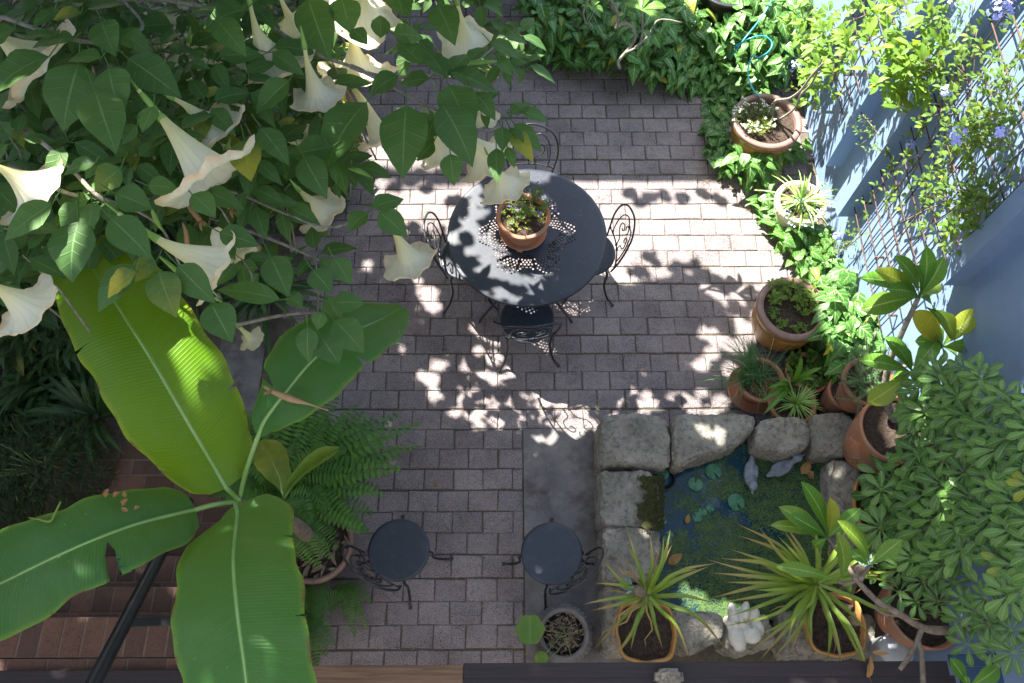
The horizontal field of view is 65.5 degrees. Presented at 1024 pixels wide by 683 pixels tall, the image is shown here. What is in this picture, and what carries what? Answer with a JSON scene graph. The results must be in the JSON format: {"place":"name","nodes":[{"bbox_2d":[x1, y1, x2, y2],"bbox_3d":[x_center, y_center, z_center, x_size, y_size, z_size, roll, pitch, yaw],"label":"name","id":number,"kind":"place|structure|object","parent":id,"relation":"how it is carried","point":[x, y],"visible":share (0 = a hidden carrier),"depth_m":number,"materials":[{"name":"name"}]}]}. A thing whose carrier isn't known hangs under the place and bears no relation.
{"place":"outdoors","nodes":[
{"label":"outdoors","id":0,"kind":"place"},
{"bbox_2d":[313,665,462,682],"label":"timber board","id":1,"kind":"object","parent":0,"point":[388,673],"visible":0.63,"depth_m":4.34,"materials":[{"name":"wood"}]},
{"bbox_2d":[0,0,912,660],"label":"ground","id":2,"kind":"structure","parent":0,"point":[24,478],"depth_m":5.82,"materials":[{"name":"soil"}]},
{"bbox_2d":[0,335,87,496],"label":"strap leaf plant","id":3,"kind":"object","parent":2,"relation":"on","point":[24,398],"visible":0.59,"depth_m":5.89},
{"bbox_2d":[0,308,95,455],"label":"strap leaf plant","id":4,"kind":"object","parent":2,"relation":"on","point":[9,401],"visible":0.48,"depth_m":5.91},
{"bbox_2d":[0,405,121,525],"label":"fine leaved bush","id":5,"kind":"object","parent":2,"relation":"on","point":[35,464],"visible":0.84,"depth_m":5.64,"materials":[{"name":"green plant"}]},
{"bbox_2d":[10,361,123,495],"bbox_3d":[-3.148,0.550,5.923,1.110,0.448,1.254,-38,71,-16],"label":"strap leaf plant","id":6,"kind":"object","parent":2,"relation":"on","point":[70,395],"visible":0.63,"depth_m":5.87,"materials":[{"name":"plant"}]},
{"bbox_2d":[0,185,173,379],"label":"shrub","id":7,"kind":"object","parent":2,"relation":"on","point":[50,319],"visible":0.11,"depth_m":5.83,"materials":[{"name":"green plant"}]},
{"bbox_2d":[0,445,308,670],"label":"brick steps","id":8,"kind":"structure","parent":2,"relation":"on","point":[74,632],"depth_m":4.73,"materials":[{"name":"brick"}]},
{"bbox_2d":[0,670,182,682],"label":"timber board","id":9,"kind":"object","parent":8,"relation":"on","point":[112,676],"visible":0.43,"depth_m":4.32,"materials":[{"name":"wood"}]},
{"bbox_2d":[85,497,193,682],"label":"handrail","id":10,"kind":"object","parent":8,"relation":"on","point":[127,621],"visible":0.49,"depth_m":3.81,"materials":[{"name":"black metal"}]},
{"bbox_2d":[150,216,261,320],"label":"strap leaf plant","id":11,"kind":"object","parent":2,"relation":"on","point":[172,230],"visible":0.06,"depth_m":6.39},
{"bbox_2d":[220,199,279,424],"bbox_3d":[-2.109,-0.182,6.333,0.348,0.001,2.800,0,66,0],"label":"concrete strip","id":12,"kind":"object","parent":2,"relation":"on","point":[245,367],"depth_m":6.19,"materials":[{"name":"concrete"}]},
{"bbox_2d":[192,240,344,354],"bbox_3d":[-2.022,-0.434,6.369,1.158,0.439,1.140,42,72,17],"label":"strap leaf plant","id":13,"kind":"object","parent":2,"relation":"on","point":[241,307],"visible":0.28,"depth_m":6.22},
{"bbox_2d":[0,0,554,363],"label":"angels trumpet tree","id":14,"kind":"object","parent":2,"relation":"on","point":[81,95],"visible":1,"depth_m":3.62,"materials":[{"name":"green plant"}]},
{"bbox_2d":[509,0,813,127],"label":"arrowhead vine","id":15,"kind":"object","parent":2,"relation":"on","point":[673,52],"visible":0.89,"depth_m":7.13,"materials":[{"name":"green plant"}]},
{"bbox_2d":[729,0,772,96],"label":"garden hose","id":16,"kind":"object","parent":15,"relation":"on","point":[744,40],"visible":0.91,"depth_m":6.84,"materials":[{"name":"blue plastic"}]},
{"bbox_2d":[697,118,812,196],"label":"arrowhead vine","id":17,"kind":"object","parent":2,"relation":"on","point":[719,135],"visible":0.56,"depth_m":6.87,"materials":[{"name":"green plant"}]},
{"bbox_2d":[745,181,778,225],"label":"arrowhead vine","id":18,"kind":"object","parent":2,"relation":"on","point":[763,209],"visible":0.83,"depth_m":6.65,"materials":[{"name":"green plant"}]},
{"bbox_2d":[796,0,1023,682],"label":"garden wall","id":19,"kind":"structure","parent":2,"relation":"on","point":[984,278],"depth_m":4.96,"materials":[{"name":"paint"}]},
{"bbox_2d":[757,218,836,290],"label":"arrowhead vine","id":20,"kind":"object","parent":19,"relation":"attached to","point":[797,245],"visible":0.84,"depth_m":6.41,"materials":[{"name":"green plant"}]},
{"bbox_2d":[807,112,890,290],"bbox_3d":[2.468,-0.968,6.069,0.346,1.626,1.234,0,66,0],"label":"creeper","id":21,"kind":"object","parent":19,"relation":"attached to","point":[875,146],"visible":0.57,"depth_m":5.93,"materials":[{"name":"green plant"}]},
{"bbox_2d":[832,0,907,120],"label":"wire trellis","id":22,"kind":"object","parent":19,"relation":"attached to","point":[850,74],"visible":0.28,"depth_m":6.01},
{"bbox_2d":[776,0,965,113],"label":"leafy vine","id":23,"kind":"object","parent":22,"relation":"attached to","point":[902,63],"visible":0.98,"depth_m":5.06,"materials":[{"name":"green plant"}]},
{"bbox_2d":[854,0,1023,332],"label":"wire trellis","id":24,"kind":"object","parent":19,"relation":"attached to","point":[877,258],"visible":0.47,"depth_m":4.96,"materials":[{"name":"metal"}]},
{"bbox_2d":[833,0,1023,284],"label":"plumbago","id":25,"kind":"object","parent":24,"relation":"attached to","point":[973,137],"visible":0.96,"depth_m":4.28,"materials":[{"name":"green plant"}]},
{"bbox_2d":[948,654,996,665],"bbox_3d":[2.603,1.761,4.402,0.359,0.045,0.060,0,66,0],"label":"timber board","id":26,"kind":"object","parent":19,"relation":"attached to","point":[962,659],"visible":0.2,"depth_m":4.38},
{"bbox_2d":[67,0,895,672],"bbox_3d":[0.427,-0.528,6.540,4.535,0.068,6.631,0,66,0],"label":"patio paving","id":27,"kind":"structure","parent":0,"point":[471,522],"depth_m":6.28,"materials":[{"name":"brick"}]},
{"bbox_2d":[64,32,249,235],"bbox_3d":[-2.913,-1.828,6.526,1.890,1.016,1.833,0,66,0],"label":"shrub","id":28,"kind":"object","parent":27,"relation":"on","point":[135,175],"visible":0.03,"depth_m":6.47,"materials":[{"name":"green plant"}]},
{"bbox_2d":[140,0,347,77],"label":"shrub","id":29,"kind":"object","parent":27,"relation":"on","point":[291,7],"visible":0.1,"depth_m":6.80,"materials":[{"name":"green plant"}]},
{"bbox_2d":[254,108,361,236],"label":"shrub","id":30,"kind":"object","parent":27,"relation":"on","point":[291,114],"visible":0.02,"depth_m":6.49,"materials":[{"name":"green plant"}]},
{"bbox_2d":[297,522,354,584],"bbox_3d":[-1.294,1.400,5.388,0.518,0.420,0.518,0,66,0],"label":"flower pot","id":31,"kind":"object","parent":27,"relation":"on","point":[328,575],"visible":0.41,"depth_m":5.18,"materials":[{"name":"ceramic"}]},
{"bbox_2d":[0,234,408,682],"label":"banana plant","id":32,"kind":"object","parent":31,"relation":"in","point":[165,383],"visible":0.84,"depth_m":3.58,"materials":[{"name":"green plant"}]},
{"bbox_2d":[263,386,327,410],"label":"fallen flower","id":33,"kind":"object","parent":32,"relation":"on","point":[287,397],"visible":1,"depth_m":3.55,"materials":[{"name":"brown plant"}]},
{"bbox_2d":[210,395,422,567],"bbox_3d":[-1.321,0.858,5.182,1.216,0.456,1.209,16,66,7],"label":"fern","id":34,"kind":"object","parent":31,"relation":"in","point":[315,495],"visible":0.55,"depth_m":5.06,"materials":[{"name":"green plant"}]},
{"bbox_2d":[297,580,347,665],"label":"fern","id":35,"kind":"object","parent":31,"relation":"in","point":[317,600],"visible":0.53,"depth_m":5.13,"materials":[{"name":"green plant"}]},
{"bbox_2d":[329,580,371,637],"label":"fern","id":36,"kind":"object","parent":27,"relation":"on","point":[348,588],"visible":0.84,"depth_m":5.31,"materials":[{"name":"green plant"}]},
{"bbox_2d":[341,515,452,609],"bbox_3d":[-0.753,1.369,5.134,0.487,0.911,0.513,37,71,15],"label":"bistro chair","id":37,"kind":"object","parent":27,"relation":"on","point":[398,550],"visible":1,"depth_m":5.13,"materials":[{"name":"black metal"}]},
{"bbox_2d":[423,211,497,313],"bbox_3d":[-0.379,-0.635,6.049,0.513,0.911,0.487,-4,66,-2],"label":"bistro chair","id":38,"kind":"object","parent":27,"relation":"on","point":[446,264],"visible":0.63,"depth_m":5.99,"materials":[{"name":"blue paint"}]},
{"bbox_2d":[332,71,709,658],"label":"leaf litter","id":39,"kind":"object","parent":27,"relation":"on","point":[524,394],"visible":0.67,"depth_m":6.08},
{"bbox_2d":[447,169,606,322],"bbox_3d":[0.109,-0.633,6.144,1.166,0.733,1.166,0,66,0],"label":"round table","id":40,"kind":"object","parent":27,"relation":"on","point":[575,273],"visible":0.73,"depth_m":5.76,"materials":[{"name":"blue paint"}]},
{"bbox_2d":[499,229,546,250],"bbox_3d":[0.079,-0.805,5.777,0.350,0.024,0.350,0,66,0],"label":"pot saucer","id":41,"kind":"object","parent":40,"relation":"on","point":[537,243],"visible":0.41,"depth_m":5.73,"materials":[{"name":"ceramic"}]},
{"bbox_2d":[496,193,550,252],"bbox_3d":[0.079,-0.837,5.708,0.389,0.234,0.389,0,66,0],"label":"flower pot","id":42,"kind":"object","parent":41,"relation":"on","point":[534,232],"visible":0.83,"depth_m":5.61,"materials":[{"name":"ceramic"}]},
{"bbox_2d":[501,179,555,230],"bbox_3d":[0.104,-0.948,5.561,0.370,0.167,0.323,-22,67,-10],"label":"lobelia","id":43,"kind":"object","parent":42,"relation":"on","point":[522,208],"visible":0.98,"depth_m":5.59,"materials":[{"name":"green plant"}]},
{"bbox_2d":[493,305,561,371],"bbox_3d":[0.118,-0.137,5.825,0.488,0.911,0.513,-5,66,-2],"label":"bistro chair","id":44,"kind":"object","parent":27,"relation":"on","point":[527,325],"visible":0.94,"depth_m":5.82,"materials":[{"name":"black metal"}]},
{"bbox_2d":[498,123,558,244],"bbox_3d":[0.141,-1.232,6.323,0.487,0.911,0.513,4,66,1],"label":"bistro chair","id":45,"kind":"object","parent":27,"relation":"on","point":[534,163],"visible":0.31,"depth_m":6.21,"materials":[{"name":"black metal"}]},
{"bbox_2d":[555,204,635,306],"bbox_3d":[0.622,-0.677,6.074,0.513,0.911,0.487,-2,66,-1],"label":"bistro chair","id":46,"kind":"object","parent":27,"relation":"on","point":[608,261],"visible":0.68,"depth_m":6.01,"materials":[{"name":"black metal"}]},
{"bbox_2d":[672,610,723,656],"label":"rock","id":47,"kind":"object","parent":27,"relation":"on","point":[698,636],"visible":0.74,"depth_m":5.05,"materials":[{"name":"stone"}]},
{"bbox_2d":[463,675,955,682],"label":"timber board","id":48,"kind":"object","parent":27,"relation":"on","point":[898,679],"visible":0.91,"depth_m":4.34,"materials":[{"name":"wood"}]},
{"bbox_2d":[653,668,683,682],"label":"rock","id":49,"kind":"object","parent":48,"relation":"on","point":[668,675],"visible":1,"depth_m":4.26,"materials":[{"name":"stone"}]},
{"bbox_2d":[463,661,949,677],"bbox_3d":[1.064,1.804,4.377,2.658,0.050,0.076,0,66,0],"label":"timber board","id":50,"kind":"object","parent":48,"relation":"on","point":[687,669],"visible":1,"depth_m":4.35,"materials":[{"name":"wood"}]},
{"bbox_2d":[668,413,754,474],"bbox_3d":[1.411,0.743,5.705,0.646,0.398,0.423,0,66,0],"label":"rock","id":51,"kind":"object","parent":27,"relation":"on","point":[697,440],"visible":0.84,"depth_m":5.57,"materials":[{"name":"stone"}]},
{"bbox_2d":[697,0,749,39],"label":"black barrel","id":52,"kind":"object","parent":27,"relation":"on","point":[718,8],"visible":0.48,"depth_m":7.17,"materials":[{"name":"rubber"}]},
{"bbox_2d":[713,614,774,658],"bbox_3d":[1.519,1.932,5.226,0.360,0.322,0.279,0,66,0],"label":"rock","id":53,"kind":"object","parent":27,"relation":"on","point":[728,650],"visible":0.51,"depth_m":5.10,"materials":[{"name":"stone"}]},
{"bbox_2d":[726,601,764,651],"bbox_3d":[1.470,1.792,5.004,0.232,0.140,0.298,0,66,0],"label":"curled statue","id":54,"kind":"object","parent":53,"relation":"on","point":[741,635],"visible":0.95,"depth_m":4.97,"materials":[{"name":"white stone"}]},
{"bbox_2d":[727,366,768,413],"bbox_3d":[1.841,0.365,6.074,0.410,0.052,0.410,0,66,0],"label":"pot saucer","id":55,"kind":"object","parent":27,"relation":"on","point":[747,407],"visible":0.37,"depth_m":6.03,"materials":[{"name":"ceramic"}]},
{"bbox_2d":[736,357,784,403],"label":"flower pot","id":56,"kind":"object","parent":55,"relation":"on","point":[752,397],"visible":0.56,"depth_m":5.89,"materials":[{"name":"ceramic"}]},
{"bbox_2d":[696,323,809,414],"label":"chives","id":57,"kind":"object","parent":56,"relation":"in","point":[751,369],"visible":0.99,"depth_m":5.83,"materials":[{"name":"green plant"}]},
{"bbox_2d":[731,93,802,156],"bbox_3d":[2.134,-1.762,6.845,0.586,0.425,0.586,0,66,0],"label":"flower pot","id":58,"kind":"object","parent":27,"relation":"on","point":[783,135],"visible":0.77,"depth_m":6.67,"materials":[{"name":"brown ceramic"}]},
{"bbox_2d":[732,96,777,135],"bbox_3d":[2.016,-1.877,6.625,0.408,0.160,0.383,0,66,0],"label":"alyssum","id":59,"kind":"object","parent":58,"relation":"on","point":[754,126],"visible":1,"depth_m":6.63,"materials":[{"name":"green plant"}]},
{"bbox_2d":[720,142,800,187],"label":"arrowhead vine","id":60,"kind":"object","parent":58,"relation":"in","point":[754,163],"visible":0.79,"depth_m":6.64,"materials":[{"name":"green plant"}]},
{"bbox_2d":[770,56,824,121],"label":"vine stem","id":61,"kind":"object","parent":58,"relation":"in","point":[821,64],"visible":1,"depth_m":6.13,"materials":[{"name":"brown plant"}]},
{"bbox_2d":[745,417,809,462],"bbox_3d":[1.889,0.721,5.711,0.405,0.404,0.296,0,66,0],"label":"rock","id":62,"kind":"object","parent":27,"relation":"on","point":[775,440],"visible":0.81,"depth_m":5.56,"materials":[{"name":"stone"}]},
{"bbox_2d":[751,277,825,351],"bbox_3d":[2.087,-0.163,6.116,0.532,0.425,0.532,0,66,0],"label":"flower pot","id":63,"kind":"object","parent":27,"relation":"on","point":[767,330],"visible":0.65,"depth_m":5.96,"materials":[{"name":"ceramic"}]},
{"bbox_2d":[767,276,821,333],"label":"seedlings","id":64,"kind":"object","parent":63,"relation":"on","point":[777,294],"visible":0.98,"depth_m":5.95,"materials":[{"name":"green plant"}]},
{"bbox_2d":[767,380,816,422],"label":"flower pot","id":65,"kind":"object","parent":27,"relation":"on","point":[784,413],"visible":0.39,"depth_m":5.81,"materials":[{"name":"ceramic"}]},
{"bbox_2d":[760,356,821,414],"bbox_3d":[1.946,0.302,5.713,0.514,0.330,0.207,-30,69,-13],"label":"aloe","id":66,"kind":"object","parent":65,"relation":"on","point":[782,388],"visible":0.96,"depth_m":5.73,"materials":[{"name":"green plant"}]},
{"bbox_2d":[767,377,823,418],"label":"spider plant","id":67,"kind":"object","parent":65,"relation":"in","point":[799,401],"visible":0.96,"depth_m":5.77,"materials":[{"name":"green plant"}]},
{"bbox_2d":[774,180,826,235],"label":"flower pot","id":68,"kind":"object","parent":27,"relation":"on","point":[781,216],"visible":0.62,"depth_m":6.46,"materials":[{"name":"ceramic"}]},
{"bbox_2d":[759,172,836,228],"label":"spider plant","id":69,"kind":"object","parent":68,"relation":"in","point":[805,202],"visible":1,"depth_m":6.39,"materials":[{"name":"green plant"}]},
{"bbox_2d":[785,352,826,393],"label":"flower pot","id":70,"kind":"object","parent":27,"relation":"on","point":[817,389],"visible":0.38,"depth_m":5.97,"materials":[{"name":"ceramic"}]},
{"bbox_2d":[785,348,832,390],"bbox_3d":[2.216,0.211,5.932,0.381,0.113,0.350,0,66,0],"label":"mint","id":71,"kind":"object","parent":70,"relation":"in","point":[820,380],"visible":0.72,"depth_m":5.93,"materials":[{"name":"green plant"}]},
{"bbox_2d":[769,611,875,660],"bbox_3d":[2.058,1.930,5.241,0.678,0.311,0.323,0,66,0],"label":"rock","id":72,"kind":"object","parent":27,"relation":"on","point":[802,649],"visible":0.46,"depth_m":5.14,"materials":[{"name":"stone"}]},
{"bbox_2d":[802,592,866,657],"bbox_3d":[2.000,1.803,5.039,0.387,0.274,0.387,0,66,0],"label":"glazed bowl","id":73,"kind":"object","parent":72,"relation":"on","point":[820,635],"visible":0.56,"depth_m":4.95,"materials":[{"name":"ceramic"}]},
{"bbox_2d":[710,524,922,680],"bbox_3d":[1.745,1.480,4.727,0.991,0.587,1.065,-33,70,-14],"label":"pineapple plant","id":74,"kind":"object","parent":73,"relation":"in","point":[788,584],"visible":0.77,"depth_m":4.68,"materials":[{"name":"green plant"}]},
{"bbox_2d":[868,633,913,660],"bbox_3d":[2.377,1.957,5.027,0.210,0.252,0.210,0,66,0],"label":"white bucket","id":75,"kind":"object","parent":72,"relation":"on","point":[893,647],"visible":0.53,"depth_m":4.92,"materials":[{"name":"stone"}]},
{"bbox_2d":[874,574,957,650],"bbox_3d":[2.527,1.713,5.035,0.470,0.402,0.470,0,66,0],"label":"flower pot","id":76,"kind":"object","parent":72,"relation":"on","point":[901,631],"visible":0.35,"depth_m":4.88,"materials":[{"name":"ceramic"}]},
{"bbox_2d":[862,530,1023,676],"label":"umbrella plant","id":77,"kind":"object","parent":76,"relation":"on","point":[991,634],"visible":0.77,"depth_m":4.10,"materials":[{"name":"green plant"}]},
{"bbox_2d":[803,413,852,463],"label":"rock","id":78,"kind":"object","parent":27,"relation":"on","point":[827,432],"visible":0.56,"depth_m":5.61,"materials":[{"name":"stone"}]},
{"bbox_2d":[842,397,933,473],"bbox_3d":[2.456,0.661,5.305,0.470,0.502,0.470,0,66,0],"label":"flower pot","id":79,"kind":"object","parent":78,"relation":"on","point":[872,429],"visible":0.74,"depth_m":5.13,"materials":[{"name":"ceramic"}]},
{"bbox_2d":[859,246,975,422],"bbox_3d":[2.359,-0.024,4.731,0.694,1.266,0.717,-28,69,-13],"label":"frangipani","id":80,"kind":"object","parent":79,"relation":"in","point":[930,270],"visible":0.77,"depth_m":4.60,"materials":[{"name":"green plant"}]},
{"bbox_2d":[801,287,856,419],"bbox_3d":[2.454,0.077,6.229,0.420,0.001,1.200,0,66,0],"label":"soil bed","id":81,"kind":"object","parent":27,"relation":"on","point":[852,415],"depth_m":6.08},
{"bbox_2d":[816,377,848,414],"bbox_3d":[2.405,0.434,5.881,0.270,0.360,0.270,0,66,0],"label":"pot stand","id":82,"kind":"object","parent":81,"relation":"on","point":[826,400],"visible":0.41,"depth_m":5.77,"materials":[{"name":"ceramic"}]},
{"bbox_2d":[835,358,893,412],"bbox_3d":[2.413,0.336,5.508,0.367,0.320,0.367,0,66,0],"label":"flower pot","id":83,"kind":"object","parent":82,"relation":"on","point":[843,390],"visible":0.39,"depth_m":5.42,"materials":[{"name":"ceramic"}]},
{"bbox_2d":[830,328,889,418],"bbox_3d":[2.353,0.164,5.285,0.646,0.334,0.375,-41,72,-17],"label":"rosemary","id":84,"kind":"object","parent":83,"relation":"in","point":[860,380],"visible":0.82,"depth_m":5.32,"materials":[{"name":"green plant"}]},
{"bbox_2d":[804,284,886,377],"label":"arrowhead vine","id":85,"kind":"object","parent":81,"relation":"on","point":[818,335],"visible":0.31,"depth_m":5.76,"materials":[{"name":"green plant"}]},
{"bbox_2d":[819,258,875,384],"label":"arrowhead vine","id":86,"kind":"object","parent":81,"relation":"on","point":[840,276],"visible":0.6,"depth_m":5.75,"materials":[{"name":"green plant"}]},
{"bbox_2d":[820,460,859,514],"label":"rock","id":87,"kind":"object","parent":27,"relation":"on","point":[838,478],"visible":0.54,"depth_m":5.47,"materials":[{"name":"stone"}]},
{"bbox_2d":[829,531,861,594],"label":"rock","id":88,"kind":"object","parent":27,"relation":"on","point":[836,567],"visible":0.12,"depth_m":5.30,"materials":[{"name":"stone"}]},
{"bbox_2d":[523,428,630,662],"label":"concrete path","id":89,"kind":"structure","parent":0,"point":[565,489],"depth_m":5.74,"materials":[{"name":"concrete"}]},
{"bbox_2d":[502,518,603,609],"bbox_3d":[0.279,1.389,5.130,0.487,0.911,0.513,-40,72,-16],"label":"bistro chair","id":90,"kind":"object","parent":89,"relation":"on","point":[552,552],"visible":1,"depth_m":5.13,"materials":[{"name":"black metal"}]},
{"bbox_2d":[534,603,593,662],"bbox_3d":[0.334,1.930,5.238,0.403,0.270,0.403,0,66,0],"label":"ribbed planter","id":91,"kind":"object","parent":89,"relation":"on","point":[565,617],"visible":0.85,"depth_m":5.15,"materials":[{"name":"concrete"}]},
{"bbox_2d":[515,615,584,662],"bbox_3d":[0.245,1.878,5.005,0.454,0.279,0.279,0,66,0],"label":"nasturtium","id":92,"kind":"object","parent":91,"relation":"on","point":[529,629],"visible":0.98,"depth_m":4.92,"materials":[{"name":"green plant"}]},
{"bbox_2d":[593,470,659,531],"bbox_3d":[0.797,1.126,5.550,0.446,0.391,0.421,0,66,0],"label":"rock","id":93,"kind":"object","parent":89,"relation":"on","point":[618,496],"visible":0.75,"depth_m":5.40,"materials":[{"name":"stone"}]},
{"bbox_2d":[637,475,664,530],"bbox_3d":[0.945,1.087,5.387,0.228,0.096,0.400,0,66,0],"label":"moss patch","id":94,"kind":"object","parent":93,"relation":"on","point":[652,509],"visible":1,"depth_m":5.36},
{"bbox_2d":[597,583,656,659],"bbox_3d":[0.764,1.835,5.241,0.368,0.371,0.472,0,66,0],"label":"rock","id":95,"kind":"object","parent":89,"relation":"on","point":[607,618],"visible":0.3,"depth_m":5.14,"materials":[{"name":"stone"}]},
{"bbox_2d":[615,600,677,661],"bbox_3d":[0.818,1.819,4.970,0.381,0.274,0.381,0,66,0],"label":"flower pot","id":96,"kind":"object","parent":95,"relation":"on","point":[651,651],"visible":0.66,"depth_m":4.87,"materials":[{"name":"ceramic"}]},
{"bbox_2d":[585,530,724,658],"bbox_3d":[0.833,1.485,4.657,0.841,0.600,0.690,0,66,0],"label":"pineapple plant","id":97,"kind":"object","parent":96,"relation":"in","point":[641,590],"visible":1,"depth_m":4.65,"materials":[{"name":"green plant"}]},
{"bbox_2d":[596,526,660,589],"bbox_3d":[0.786,1.464,5.392,0.420,0.398,0.396,0,66,0],"label":"rock","id":98,"kind":"object","parent":89,"relation":"on","point":[613,542],"visible":0.69,"depth_m":5.25,"materials":[{"name":"stone"}]},
{"bbox_2d":[593,413,669,475],"bbox_3d":[0.853,0.752,5.703,0.527,0.426,0.418,0,66,0],"label":"rock","id":99,"kind":"object","parent":89,"relation":"on","point":[631,442],"visible":0.84,"depth_m":5.53,"materials":[{"name":"stone"}]},
{"bbox_2d":[582,0,681,68],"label":"bare frangipani","id":100,"kind":"object","parent":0,"point":[647,9],"visible":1,"depth_m":5.35,"materials":[{"name":"grey plant"}]},
{"bbox_2d":[655,442,844,616],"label":"pond water","id":101,"kind":"structure","parent":0,"point":[716,503],"depth_m":5.54,"materials":[{"name":"liquid"}]},
{"bbox_2d":[655,443,845,619],"bbox_3d":[1.684,1.289,5.506,1.503,0.002,1.226,0,66,0],"label":"duckweed","id":102,"kind":"object","parent":101,"relation":"on","point":[731,578],"visible":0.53,"depth_m":5.47,"materials":[{"name":"plant"}]},
{"bbox_2d":[743,455,758,494],"bbox_3d":[1.690,0.938,5.596,0.106,0.162,0.303,0,66,0],"label":"duck ornament","id":103,"kind":"object","parent":101,"relation":"on","point":[750,473],"visible":1,"depth_m":5.60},
{"bbox_2d":[766,453,804,476],"bbox_3d":[1.928,0.877,5.625,0.307,0.162,0.101,-27,68,-12],"label":"fish","id":104,"kind":"object","parent":101,"relation":"on","point":[780,468],"visible":1,"depth_m":5.61},
{"bbox_2d":[851,474,909,544],"bbox_3d":[2.512,1.173,5.406,0.509,0.314,0.509,0,66,0],"label":"glazed bowl","id":105,"kind":"object","parent":101,"relation":"on","point":[856,503],"visible":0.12,"depth_m":5.32,"materials":[{"name":"ceramic"}]},
{"bbox_2d":[850,349,1023,620],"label":"umbrella plant","id":106,"kind":"object","parent":105,"relation":"in","point":[908,508],"visible":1,"depth_m":4.14,"materials":[{"name":"green plant"}]},
{"bbox_2d":[771,482,991,682],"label":"frangipani","id":107,"kind":"object","parent":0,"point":[833,521],"visible":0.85,"depth_m":4.21,"materials":[{"name":"green plant"}]},
{"bbox_2d":[950,658,999,682],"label":"frangipani shoot","id":108,"kind":"object","parent":107,"relation":"attached to","point":[989,674],"visible":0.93,"depth_m":4.03,"materials":[{"name":"green plant"}]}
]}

